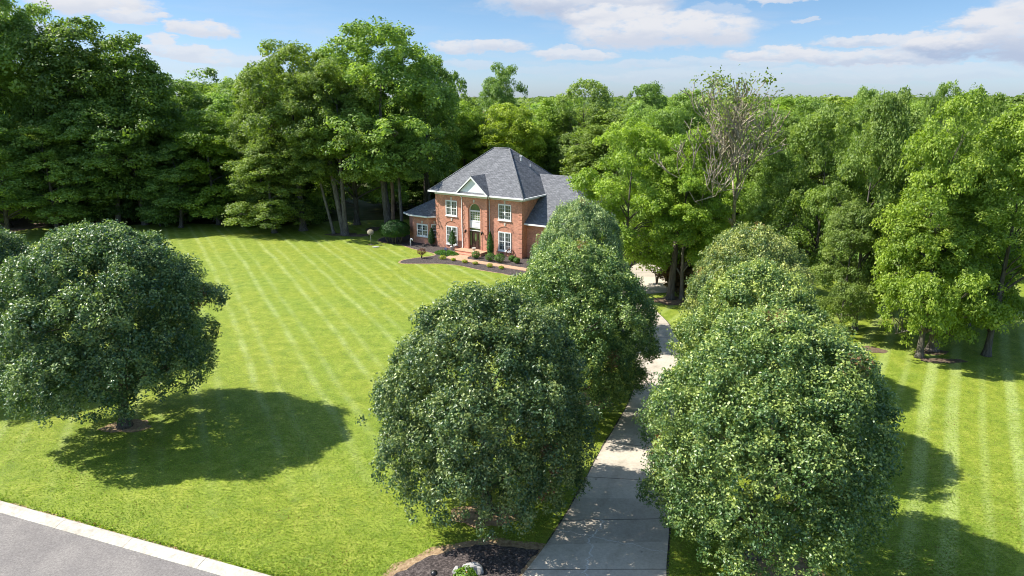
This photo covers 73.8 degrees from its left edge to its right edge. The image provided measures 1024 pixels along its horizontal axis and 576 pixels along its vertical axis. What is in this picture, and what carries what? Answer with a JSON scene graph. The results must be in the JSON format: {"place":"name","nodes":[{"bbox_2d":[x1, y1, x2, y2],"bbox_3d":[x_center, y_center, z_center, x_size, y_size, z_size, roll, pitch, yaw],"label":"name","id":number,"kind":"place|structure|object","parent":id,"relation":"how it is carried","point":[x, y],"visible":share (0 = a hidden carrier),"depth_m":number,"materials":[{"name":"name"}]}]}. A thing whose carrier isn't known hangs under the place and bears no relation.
{"place":"outdoors","nodes":[
{"label":"outdoors","id":0,"kind":"place"},
{"bbox_2d":[2,217,48,231],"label":"dirt track","id":1,"kind":"structure","parent":0,"point":[22,224],"depth_m":87.01,"materials":[{"name":"green soil"}]},
{"bbox_2d":[0,513,217,575],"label":"road","id":2,"kind":"structure","parent":0,"point":[27,548],"depth_m":23.89,"materials":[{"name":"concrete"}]},
{"bbox_2d":[0,218,1023,575],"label":"lawn","id":3,"kind":"structure","parent":0,"point":[288,258],"depth_m":32.94,"materials":[{"name":"green plant"}]},
{"bbox_2d":[0,114,57,233],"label":"oak tree","id":4,"kind":"object","parent":3,"relation":"on","point":[13,179],"visible":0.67,"depth_m":76.64,"materials":[{"name":"green plant"}]},
{"bbox_2d":[0,224,57,352],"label":"pear tree","id":5,"kind":"object","parent":3,"relation":"on","point":[12,244],"visible":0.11,"depth_m":38.06,"materials":[{"name":"green plant"}]},
{"bbox_2d":[46,98,160,224],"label":"oak tree","id":6,"kind":"object","parent":3,"relation":"on","point":[78,113],"visible":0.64,"depth_m":78.68,"materials":[{"name":"green plant"}]},
{"bbox_2d":[89,193,138,222],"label":"woodland bush","id":7,"kind":"object","parent":3,"relation":"on","point":[125,204],"visible":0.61,"depth_m":84.78,"materials":[{"name":"green plant"}]},
{"bbox_2d":[98,419,151,432],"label":"tree base soil","id":8,"kind":"object","parent":3,"relation":"on","point":[137,423],"visible":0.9,"depth_m":33.33,"materials":[{"name":"brown soil"}]},
{"bbox_2d":[0,218,231,430],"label":"pear tree","id":9,"kind":"object","parent":8,"relation":"on","point":[161,278],"visible":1,"depth_m":29.39,"materials":[{"name":"green plant"}]},
{"bbox_2d":[78,30,190,224],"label":"oak tree","id":10,"kind":"object","parent":3,"relation":"on","point":[151,78],"visible":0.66,"depth_m":80.52,"materials":[{"name":"green plant"}]},
{"bbox_2d":[135,195,178,226],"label":"woodland bush","id":11,"kind":"object","parent":3,"relation":"on","point":[167,219],"visible":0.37,"depth_m":84.15,"materials":[{"name":"green plant"}]},
{"bbox_2d":[166,109,249,224],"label":"oak tree","id":12,"kind":"object","parent":3,"relation":"on","point":[202,138],"visible":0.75,"depth_m":82.27,"materials":[{"name":"green plant"}]},
{"bbox_2d":[200,193,237,220],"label":"woodland bush","id":13,"kind":"object","parent":3,"relation":"on","point":[218,217],"visible":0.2,"depth_m":84.99,"materials":[{"name":"green plant"}]},
{"bbox_2d":[222,91,294,226],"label":"oak tree","id":14,"kind":"object","parent":3,"relation":"on","point":[238,118],"visible":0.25,"depth_m":80.88,"materials":[{"name":"green plant"}]},
{"bbox_2d":[220,145,319,232],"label":"oak tree","id":15,"kind":"object","parent":3,"relation":"on","point":[278,214],"visible":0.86,"depth_m":78.33,"materials":[{"name":"green plant"}]},
{"bbox_2d":[228,38,353,230],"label":"oak tree","id":16,"kind":"object","parent":3,"relation":"on","point":[248,78],"visible":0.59,"depth_m":76.21,"materials":[{"name":"green plant"}]},
{"bbox_2d":[288,198,331,224],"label":"woodland bush","id":17,"kind":"object","parent":3,"relation":"on","point":[319,216],"visible":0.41,"depth_m":85.35,"materials":[{"name":"green plant"}]},
{"bbox_2d":[324,233,356,235],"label":"tree base soil","id":18,"kind":"object","parent":3,"relation":"on","point":[336,234],"visible":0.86,"depth_m":80.60,"materials":[{"name":"brown soil"}]},
{"bbox_2d":[276,115,346,233],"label":"oak tree","id":19,"kind":"object","parent":18,"relation":"on","point":[299,179],"visible":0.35,"depth_m":77.52,"materials":[{"name":"green plant"}]},
{"bbox_2d":[269,65,368,234],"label":"oak tree","id":20,"kind":"object","parent":18,"relation":"on","point":[286,111],"visible":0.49,"depth_m":74.99,"materials":[{"name":"green plant"}]},
{"bbox_2d":[281,58,386,235],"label":"oak tree","id":21,"kind":"object","parent":18,"relation":"on","point":[326,67],"visible":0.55,"depth_m":75.03,"materials":[{"name":"green plant"}]},
{"bbox_2d":[304,33,411,224],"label":"oak tree","id":22,"kind":"object","parent":3,"relation":"on","point":[342,57],"visible":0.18,"depth_m":84.27,"materials":[{"name":"green plant"}]},
{"bbox_2d":[307,15,461,222],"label":"oak tree","id":23,"kind":"object","parent":3,"relation":"on","point":[392,66],"visible":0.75,"depth_m":74.75,"materials":[{"name":"green plant"}]},
{"bbox_2d":[354,121,423,233],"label":"oak tree","id":24,"kind":"object","parent":3,"relation":"on","point":[372,175],"visible":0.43,"depth_m":75.42,"materials":[{"name":"green plant"}]},
{"bbox_2d":[368,124,429,236],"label":"oak tree","id":25,"kind":"object","parent":3,"relation":"on","point":[413,174],"visible":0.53,"depth_m":75.73,"materials":[{"name":"green plant"}]},
{"bbox_2d":[394,53,461,200],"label":"oak tree","id":26,"kind":"object","parent":3,"relation":"on","point":[452,132],"visible":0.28,"depth_m":85.52,"materials":[{"name":"green plant"}]},
{"bbox_2d":[377,233,530,276],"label":"house bed mulch","id":27,"kind":"object","parent":3,"relation":"on","point":[405,241],"visible":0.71,"depth_m":67.64,"materials":[{"name":"brown soil"}]},
{"bbox_2d":[379,219,409,243],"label":"rounded shrub","id":28,"kind":"object","parent":27,"relation":"on","point":[391,226],"visible":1,"depth_m":74.60,"materials":[{"name":"green plant"}]},
{"bbox_2d":[446,254,527,270],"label":"garden path","id":29,"kind":"structure","parent":27,"relation":"on","point":[460,257],"depth_m":66.62,"materials":[{"name":"beige concrete"}]},
{"bbox_2d":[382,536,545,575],"bbox_3d":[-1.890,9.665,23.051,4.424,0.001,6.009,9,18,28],"label":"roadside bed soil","id":30,"kind":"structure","parent":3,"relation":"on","point":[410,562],"depth_m":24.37,"materials":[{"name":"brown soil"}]},
{"bbox_2d":[393,544,539,575],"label":"roadside bed mulch","id":31,"kind":"object","parent":30,"relation":"on","point":[495,560],"visible":0.98,"depth_m":23.72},
{"bbox_2d":[453,565,477,575],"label":"bright shrub","id":32,"kind":"object","parent":31,"relation":"on","point":[470,571],"visible":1,"depth_m":22.48,"materials":[{"name":"green plant"}]},
{"bbox_2d":[451,505,524,528],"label":"tree base soil","id":33,"kind":"object","parent":3,"relation":"on","point":[471,520],"visible":0.49,"depth_m":26.10,"materials":[{"name":"brown soil"}]},
{"bbox_2d":[355,276,600,544],"bbox_3d":[-1.210,4.220,25.200,8.891,9.502,8.682,-5,16,-18],"label":"pear tree","id":34,"kind":"object","parent":33,"relation":"on","point":[449,416],"visible":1,"depth_m":23.23,"materials":[{"name":"green plant"}]},
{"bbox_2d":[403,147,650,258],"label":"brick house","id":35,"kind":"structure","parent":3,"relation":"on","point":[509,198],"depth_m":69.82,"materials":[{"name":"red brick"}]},
{"bbox_2d":[445,200,456,216],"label":"window","id":36,"kind":"structure","parent":35,"relation":"in","point":[451,205],"depth_m":71.89,"materials":[{"name":"white paint"}]},
{"bbox_2d":[497,204,511,221],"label":"window","id":37,"kind":"structure","parent":35,"relation":"in","point":[504,210],"depth_m":68.28,"materials":[{"name":"white paint"}]},
{"bbox_2d":[498,231,511,252],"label":"window","id":38,"kind":"structure","parent":35,"relation":"in","point":[504,238],"depth_m":69.09,"materials":[{"name":"white paint"}]},
{"bbox_2d":[526,194,624,323],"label":"pear tree","id":39,"kind":"object","parent":3,"relation":"on","point":[588,215],"visible":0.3,"depth_m":43.05,"materials":[{"name":"green plant"}]},
{"bbox_2d":[492,234,662,421],"bbox_3d":[3.201,1.944,33.771,8.594,9.332,8.696,-3,16,-11],"label":"pear tree","id":40,"kind":"object","parent":3,"relation":"on","point":[537,280],"visible":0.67,"depth_m":31.75,"materials":[{"name":"green plant"}]},
{"bbox_2d":[552,77,618,165],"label":"elm tree","id":41,"kind":"object","parent":3,"relation":"on","point":[589,85],"visible":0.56,"depth_m":88.29,"materials":[{"name":"green plant"}]},
{"bbox_2d":[566,107,652,180],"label":"woodland tree","id":42,"kind":"object","parent":3,"relation":"on","point":[615,114],"visible":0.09,"depth_m":85.20,"materials":[{"name":"green plant"}]},
{"bbox_2d":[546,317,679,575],"bbox_3d":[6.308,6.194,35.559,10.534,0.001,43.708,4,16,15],"label":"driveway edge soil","id":43,"kind":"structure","parent":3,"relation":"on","point":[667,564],"depth_m":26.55,"materials":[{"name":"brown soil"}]},
{"bbox_2d":[566,117,684,293],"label":"maple tree","id":44,"kind":"object","parent":3,"relation":"on","point":[609,188],"visible":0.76,"depth_m":52.93,"materials":[{"name":"green plant"}]},
{"bbox_2d":[611,104,692,256],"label":"maple tree","id":45,"kind":"object","parent":3,"relation":"on","point":[665,122],"visible":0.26,"depth_m":63.04,"materials":[{"name":"green plant"}]},
{"bbox_2d":[654,296,687,304],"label":"tree base soil","id":46,"kind":"object","parent":3,"relation":"on","point":[677,301],"visible":0.49,"depth_m":54.01,"materials":[{"name":"brown soil"}]},
{"bbox_2d":[630,149,734,299],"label":"maple tree","id":47,"kind":"object","parent":46,"relation":"on","point":[689,234],"visible":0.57,"depth_m":51.22,"materials":[{"name":"green plant"}]},
{"bbox_2d":[640,126,729,299],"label":"maple tree","id":48,"kind":"object","parent":46,"relation":"on","point":[691,253],"visible":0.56,"depth_m":51.40,"materials":[{"name":"green plant"}]},
{"bbox_2d":[655,257,702,294],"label":"purple leaf tree","id":49,"kind":"object","parent":3,"relation":"on","point":[688,271],"visible":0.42,"depth_m":54.84,"materials":[{"name":"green plant"}]},
{"bbox_2d":[674,170,757,261],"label":"maple tree","id":50,"kind":"object","parent":3,"relation":"on","point":[727,200],"visible":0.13,"depth_m":58.63,"materials":[{"name":"green plant"}]},
{"bbox_2d":[678,219,817,371],"bbox_3d":[12.790,0.910,37.294,7.643,9.399,7.377,-12,20,-38],"label":"pear tree","id":51,"kind":"object","parent":3,"relation":"on","point":[761,241],"visible":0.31,"depth_m":35.71,"materials":[{"name":"green plant"}]},
{"bbox_2d":[660,254,854,458],"bbox_3d":[10.538,3.072,29.920,7.913,9.185,8.103,14,21,41],"label":"pear tree","id":52,"kind":"object","parent":3,"relation":"on","point":[767,281],"visible":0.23,"depth_m":28.73,"materials":[{"name":"green plant"}]},
{"bbox_2d":[723,543,824,575],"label":"tree base soil","id":53,"kind":"object","parent":3,"relation":"on","point":[803,565],"visible":0.25,"depth_m":23.43,"materials":[{"name":"brown soil"}]},
{"bbox_2d":[631,297,906,575],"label":"pear tree","id":54,"kind":"object","parent":53,"relation":"on","point":[858,469],"visible":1,"depth_m":20.55,"materials":[{"name":"green plant"}]},
{"bbox_2d":[738,146,818,259],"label":"maple tree","id":55,"kind":"object","parent":3,"relation":"on","point":[777,165],"visible":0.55,"depth_m":53.02,"materials":[{"name":"green plant"}]},
{"bbox_2d":[746,127,874,220],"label":"woodland tree","id":56,"kind":"object","parent":3,"relation":"on","point":[784,135],"visible":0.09,"depth_m":68.80,"materials":[{"name":"green plant"}]},
{"bbox_2d":[766,101,882,288],"bbox_3d":[22.715,-5.817,50.282,8.025,15.447,7.395,-11,19,-35],"label":"maple tree","id":57,"kind":"object","parent":3,"relation":"on","point":[818,149],"visible":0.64,"depth_m":48.65,"materials":[{"name":"green plant"}]},
{"bbox_2d":[812,195,889,328],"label":"maple tree","id":58,"kind":"object","parent":3,"relation":"on","point":[842,305],"visible":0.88,"depth_m":44.37,"materials":[{"name":"green plant"}]},
{"bbox_2d":[830,85,892,209],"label":"maple tree","id":59,"kind":"object","parent":3,"relation":"on","point":[865,93],"visible":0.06,"depth_m":63.66,"materials":[{"name":"green plant"}]},
{"bbox_2d":[816,85,924,330],"bbox_3d":[23.646,-4.984,45.532,6.565,16.450,6.473,13,20,40],"label":"maple tree","id":60,"kind":"object","parent":3,"relation":"on","point":[882,142],"visible":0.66,"depth_m":43.18,"materials":[{"name":"green plant"}]},
{"bbox_2d":[825,107,950,213],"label":"woodland tree","id":61,"kind":"object","parent":3,"relation":"on","point":[915,123],"visible":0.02,"depth_m":61.77,"materials":[{"name":"green plant"}]},
{"bbox_2d":[914,350,948,354],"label":"tree base soil","id":62,"kind":"object","parent":3,"relation":"on","point":[935,353],"visible":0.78,"depth_m":43.16,"materials":[{"name":"brown soil"}]},
{"bbox_2d":[874,181,1023,351],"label":"maple tree","id":63,"kind":"object","parent":62,"relation":"on","point":[965,233],"visible":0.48,"depth_m":39.75,"materials":[{"name":"green plant"}]},
{"bbox_2d":[917,80,964,154],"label":"elm tree","id":64,"kind":"object","parent":3,"relation":"on","point":[942,91],"visible":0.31,"depth_m":57.97,"materials":[{"name":"green plant"}]},
{"bbox_2d":[920,358,967,363],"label":"tree base soil","id":65,"kind":"object","parent":3,"relation":"on","point":[940,360],"visible":1,"depth_m":41.84,"materials":[{"name":"brown soil"}]},
{"bbox_2d":[868,82,1010,358],"bbox_3d":[25.066,-3.534,40.221,7.763,16.481,7.130,-12,20,-37],"label":"maple tree","id":66,"kind":"object","parent":65,"relation":"on","point":[933,149],"visible":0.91,"depth_m":39.21,"materials":[{"name":"green plant"}]},
{"bbox_2d":[933,163,1023,325],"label":"maple tree","id":67,"kind":"object","parent":3,"relation":"on","point":[996,264],"visible":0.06,"depth_m":45.79,"materials":[{"name":"green plant"}]},
{"bbox_2d":[935,102,1023,356],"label":"maple tree","id":68,"kind":"object","parent":3,"relation":"on","point":[1011,176],"visible":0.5,"depth_m":39.74,"materials":[{"name":"green plant"}]},
{"bbox_2d":[952,84,1006,161],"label":"elm tree","id":69,"kind":"object","parent":3,"relation":"on","point":[994,98],"visible":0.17,"depth_m":55.89,"materials":[{"name":"green plant"}]},
{"bbox_2d":[1,0,1023,99],"label":"sky","id":70,"kind":"structure","parent":0,"point":[819,48],"materials":[{"name":"blue"}]},
{"bbox_2d":[19,184,1023,260],"bbox_3d":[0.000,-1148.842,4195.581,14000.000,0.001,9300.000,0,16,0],"label":"ground","id":71,"kind":"structure","parent":0,"point":[368,211],"depth_m":93.84,"materials":[{"name":"brown soil"}]},
{"bbox_2d":[0,0,76,227],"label":"oak tree","id":72,"kind":"object","parent":71,"relation":"on","point":[6,56],"visible":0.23,"depth_m":78.97,"materials":[{"name":"green plant"}]},
{"bbox_2d":[0,0,79,222],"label":"oak tree","id":73,"kind":"object","parent":71,"relation":"on","point":[17,113],"visible":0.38,"depth_m":81.19,"materials":[{"name":"green plant"}]},
{"bbox_2d":[0,122,106,232],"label":"oak tree","id":74,"kind":"object","parent":71,"relation":"on","point":[56,161],"visible":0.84,"depth_m":78.03,"materials":[{"name":"green plant"}]},
{"bbox_2d":[10,15,148,224],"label":"oak tree","id":75,"kind":"object","parent":71,"relation":"on","point":[73,64],"visible":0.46,"depth_m":79.51,"materials":[{"name":"green plant"}]},
{"bbox_2d":[61,198,112,224],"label":"woodland bush","id":76,"kind":"object","parent":71,"relation":"on","point":[88,207],"visible":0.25,"depth_m":84.26,"materials":[{"name":"green plant"}]},
{"bbox_2d":[0,501,270,575],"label":"kerb","id":77,"kind":"structure","parent":71,"relation":"on","point":[197,562],"depth_m":24.57,"materials":[{"name":"concrete"}]},
{"bbox_2d":[122,94,200,199],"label":"oak tree","id":78,"kind":"object","parent":71,"relation":"on","point":[164,134],"visible":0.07,"depth_m":86.38,"materials":[{"name":"green plant"}]},
{"bbox_2d":[133,140,217,227],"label":"oak tree","id":79,"kind":"object","parent":71,"relation":"on","point":[166,155],"visible":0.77,"depth_m":81.90,"materials":[{"name":"green plant"}]},
{"bbox_2d":[144,74,217,185],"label":"woodland tree","id":80,"kind":"object","parent":71,"relation":"on","point":[189,101],"visible":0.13,"depth_m":92.59,"materials":[{"name":"green plant"}]},
{"bbox_2d":[177,76,232,104],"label":"elm tree","id":81,"kind":"object","parent":71,"relation":"on","point":[209,89],"visible":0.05,"depth_m":105.55,"materials":[{"name":"green plant"}]},
{"bbox_2d":[186,67,225,90],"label":"oak tree","id":82,"kind":"object","parent":71,"relation":"on","point":[210,72],"visible":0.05,"depth_m":179.56,"materials":[{"name":"green plant"}]},
{"bbox_2d":[197,89,262,187],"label":"woodland tree","id":83,"kind":"object","parent":71,"relation":"on","point":[226,108],"visible":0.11,"depth_m":88.48,"materials":[{"name":"green plant"}]},
{"bbox_2d":[365,179,423,210],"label":"woodland tree","id":84,"kind":"object","parent":71,"relation":"on","point":[406,203],"visible":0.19,"depth_m":95.41,"materials":[{"name":"green plant"}]},
{"bbox_2d":[390,89,458,202],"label":"oak tree","id":85,"kind":"object","parent":71,"relation":"on","point":[451,159],"visible":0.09,"depth_m":90.88,"materials":[{"name":"green plant"}]},
{"bbox_2d":[408,155,452,205],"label":"woodland tree","id":86,"kind":"object","parent":71,"relation":"on","point":[419,191],"visible":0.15,"depth_m":95.18,"materials":[{"name":"green plant"}]},
{"bbox_2d":[423,115,489,197],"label":"woodland tree","id":87,"kind":"object","parent":71,"relation":"on","point":[473,144],"visible":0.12,"depth_m":94.91,"materials":[{"name":"green plant"}]},
{"bbox_2d":[449,70,466,111],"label":"oak tree","id":88,"kind":"object","parent":71,"relation":"on","point":[455,76],"visible":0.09,"depth_m":121.76,"materials":[{"name":"green plant"}]},
{"bbox_2d":[440,100,487,179],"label":"oak tree","id":89,"kind":"object","parent":71,"relation":"on","point":[465,119],"visible":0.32,"depth_m":94.11,"materials":[{"name":"green plant"}]},
{"bbox_2d":[471,108,533,158],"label":"woodland tree","id":90,"kind":"object","parent":71,"relation":"on","point":[493,121],"visible":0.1,"depth_m":96.39,"materials":[{"name":"green plant"}]},
{"bbox_2d":[478,62,531,121],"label":"oak tree","id":91,"kind":"object","parent":71,"relation":"on","point":[495,89],"visible":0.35,"depth_m":111.99,"materials":[{"name":"green plant"}]},
{"bbox_2d":[474,102,547,167],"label":"oak tree","id":92,"kind":"object","parent":71,"relation":"on","point":[518,121],"visible":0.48,"depth_m":88.32,"materials":[{"name":"green plant"}]},
{"bbox_2d":[525,96,578,174],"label":"oak tree","id":93,"kind":"object","parent":71,"relation":"on","point":[546,104],"visible":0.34,"depth_m":91.50,"materials":[{"name":"green plant"}]},
{"bbox_2d":[538,116,581,175],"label":"woodland tree","id":94,"kind":"object","parent":71,"relation":"on","point":[545,160],"visible":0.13,"depth_m":92.06,"materials":[{"name":"green plant"}]},
{"bbox_2d":[559,123,636,184],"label":"woodland tree","id":95,"kind":"object","parent":71,"relation":"on","point":[588,149],"visible":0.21,"depth_m":81.48,"materials":[{"name":"green plant"}]},
{"bbox_2d":[626,80,668,116],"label":"oak tree","id":96,"kind":"object","parent":71,"relation":"on","point":[653,88],"visible":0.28,"depth_m":100.62,"materials":[{"name":"green plant"}]},
{"bbox_2d":[665,88,721,133],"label":"oak tree","id":97,"kind":"object","parent":71,"relation":"on","point":[683,98],"visible":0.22,"depth_m":93.27,"materials":[{"name":"green plant"}]},
{"bbox_2d":[383,93,1020,119],"bbox_3d":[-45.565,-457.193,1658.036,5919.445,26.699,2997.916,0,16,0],"label":"woods","id":98,"kind":"object","parent":71,"relation":"on","point":[624,102],"visible":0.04,"depth_m":399.00,"materials":[{"name":"green plant"}]},
{"bbox_2d":[729,108,805,214],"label":"woodland tree","id":99,"kind":"object","parent":71,"relation":"on","point":[793,118],"visible":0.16,"depth_m":82.61,"materials":[{"name":"green plant"}]},
{"bbox_2d":[768,96,798,114],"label":"woodland tree","id":100,"kind":"object","parent":71,"relation":"on","point":[783,101],"visible":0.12,"depth_m":214.16,"materials":[{"name":"green plant"}]},
{"bbox_2d":[784,95,835,175],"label":"oak tree","id":101,"kind":"object","parent":71,"relation":"on","point":[810,106],"visible":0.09,"depth_m":84.45,"materials":[{"name":"green plant"}]},
{"bbox_2d":[797,95,856,116],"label":"woodland tree","id":102,"kind":"object","parent":71,"relation":"on","point":[838,99],"visible":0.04,"depth_m":108.89,"materials":[{"name":"green plant"}]},
{"bbox_2d":[991,93,1023,131],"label":"woodland tree","id":103,"kind":"object","parent":71,"relation":"on","point":[1016,99],"visible":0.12,"depth_m":112.03,"materials":[{"name":"green plant"}]},
{"bbox_2d":[522,305,678,575],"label":"driveway","id":104,"kind":"structure","parent":0,"point":[609,525],"depth_m":26.00,"materials":[{"name":"concrete"}]},
{"bbox_2d":[582,256,691,293],"bbox_3d":[11.714,-1.258,62.379,11.335,0.050,15.617,7,17,23],"label":"driveway apron","id":105,"kind":"object","parent":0,"point":[648,275],"visible":0.07,"depth_m":60.13,"materials":[{"name":"concrete"}]},
{"label":"tree base soil","id":106,"kind":"structure","parent":0,"visible":0},
{"bbox_2d":[649,64,795,264],"bbox_3d":[15.774,-7.729,52.397,8.625,18.028,11.892,12,20,38],"label":"half bare tree","id":107,"kind":"object","parent":106,"relation":"on","point":[730,133],"visible":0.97,"depth_m":50.24,"materials":[{"name":"grey plant"}]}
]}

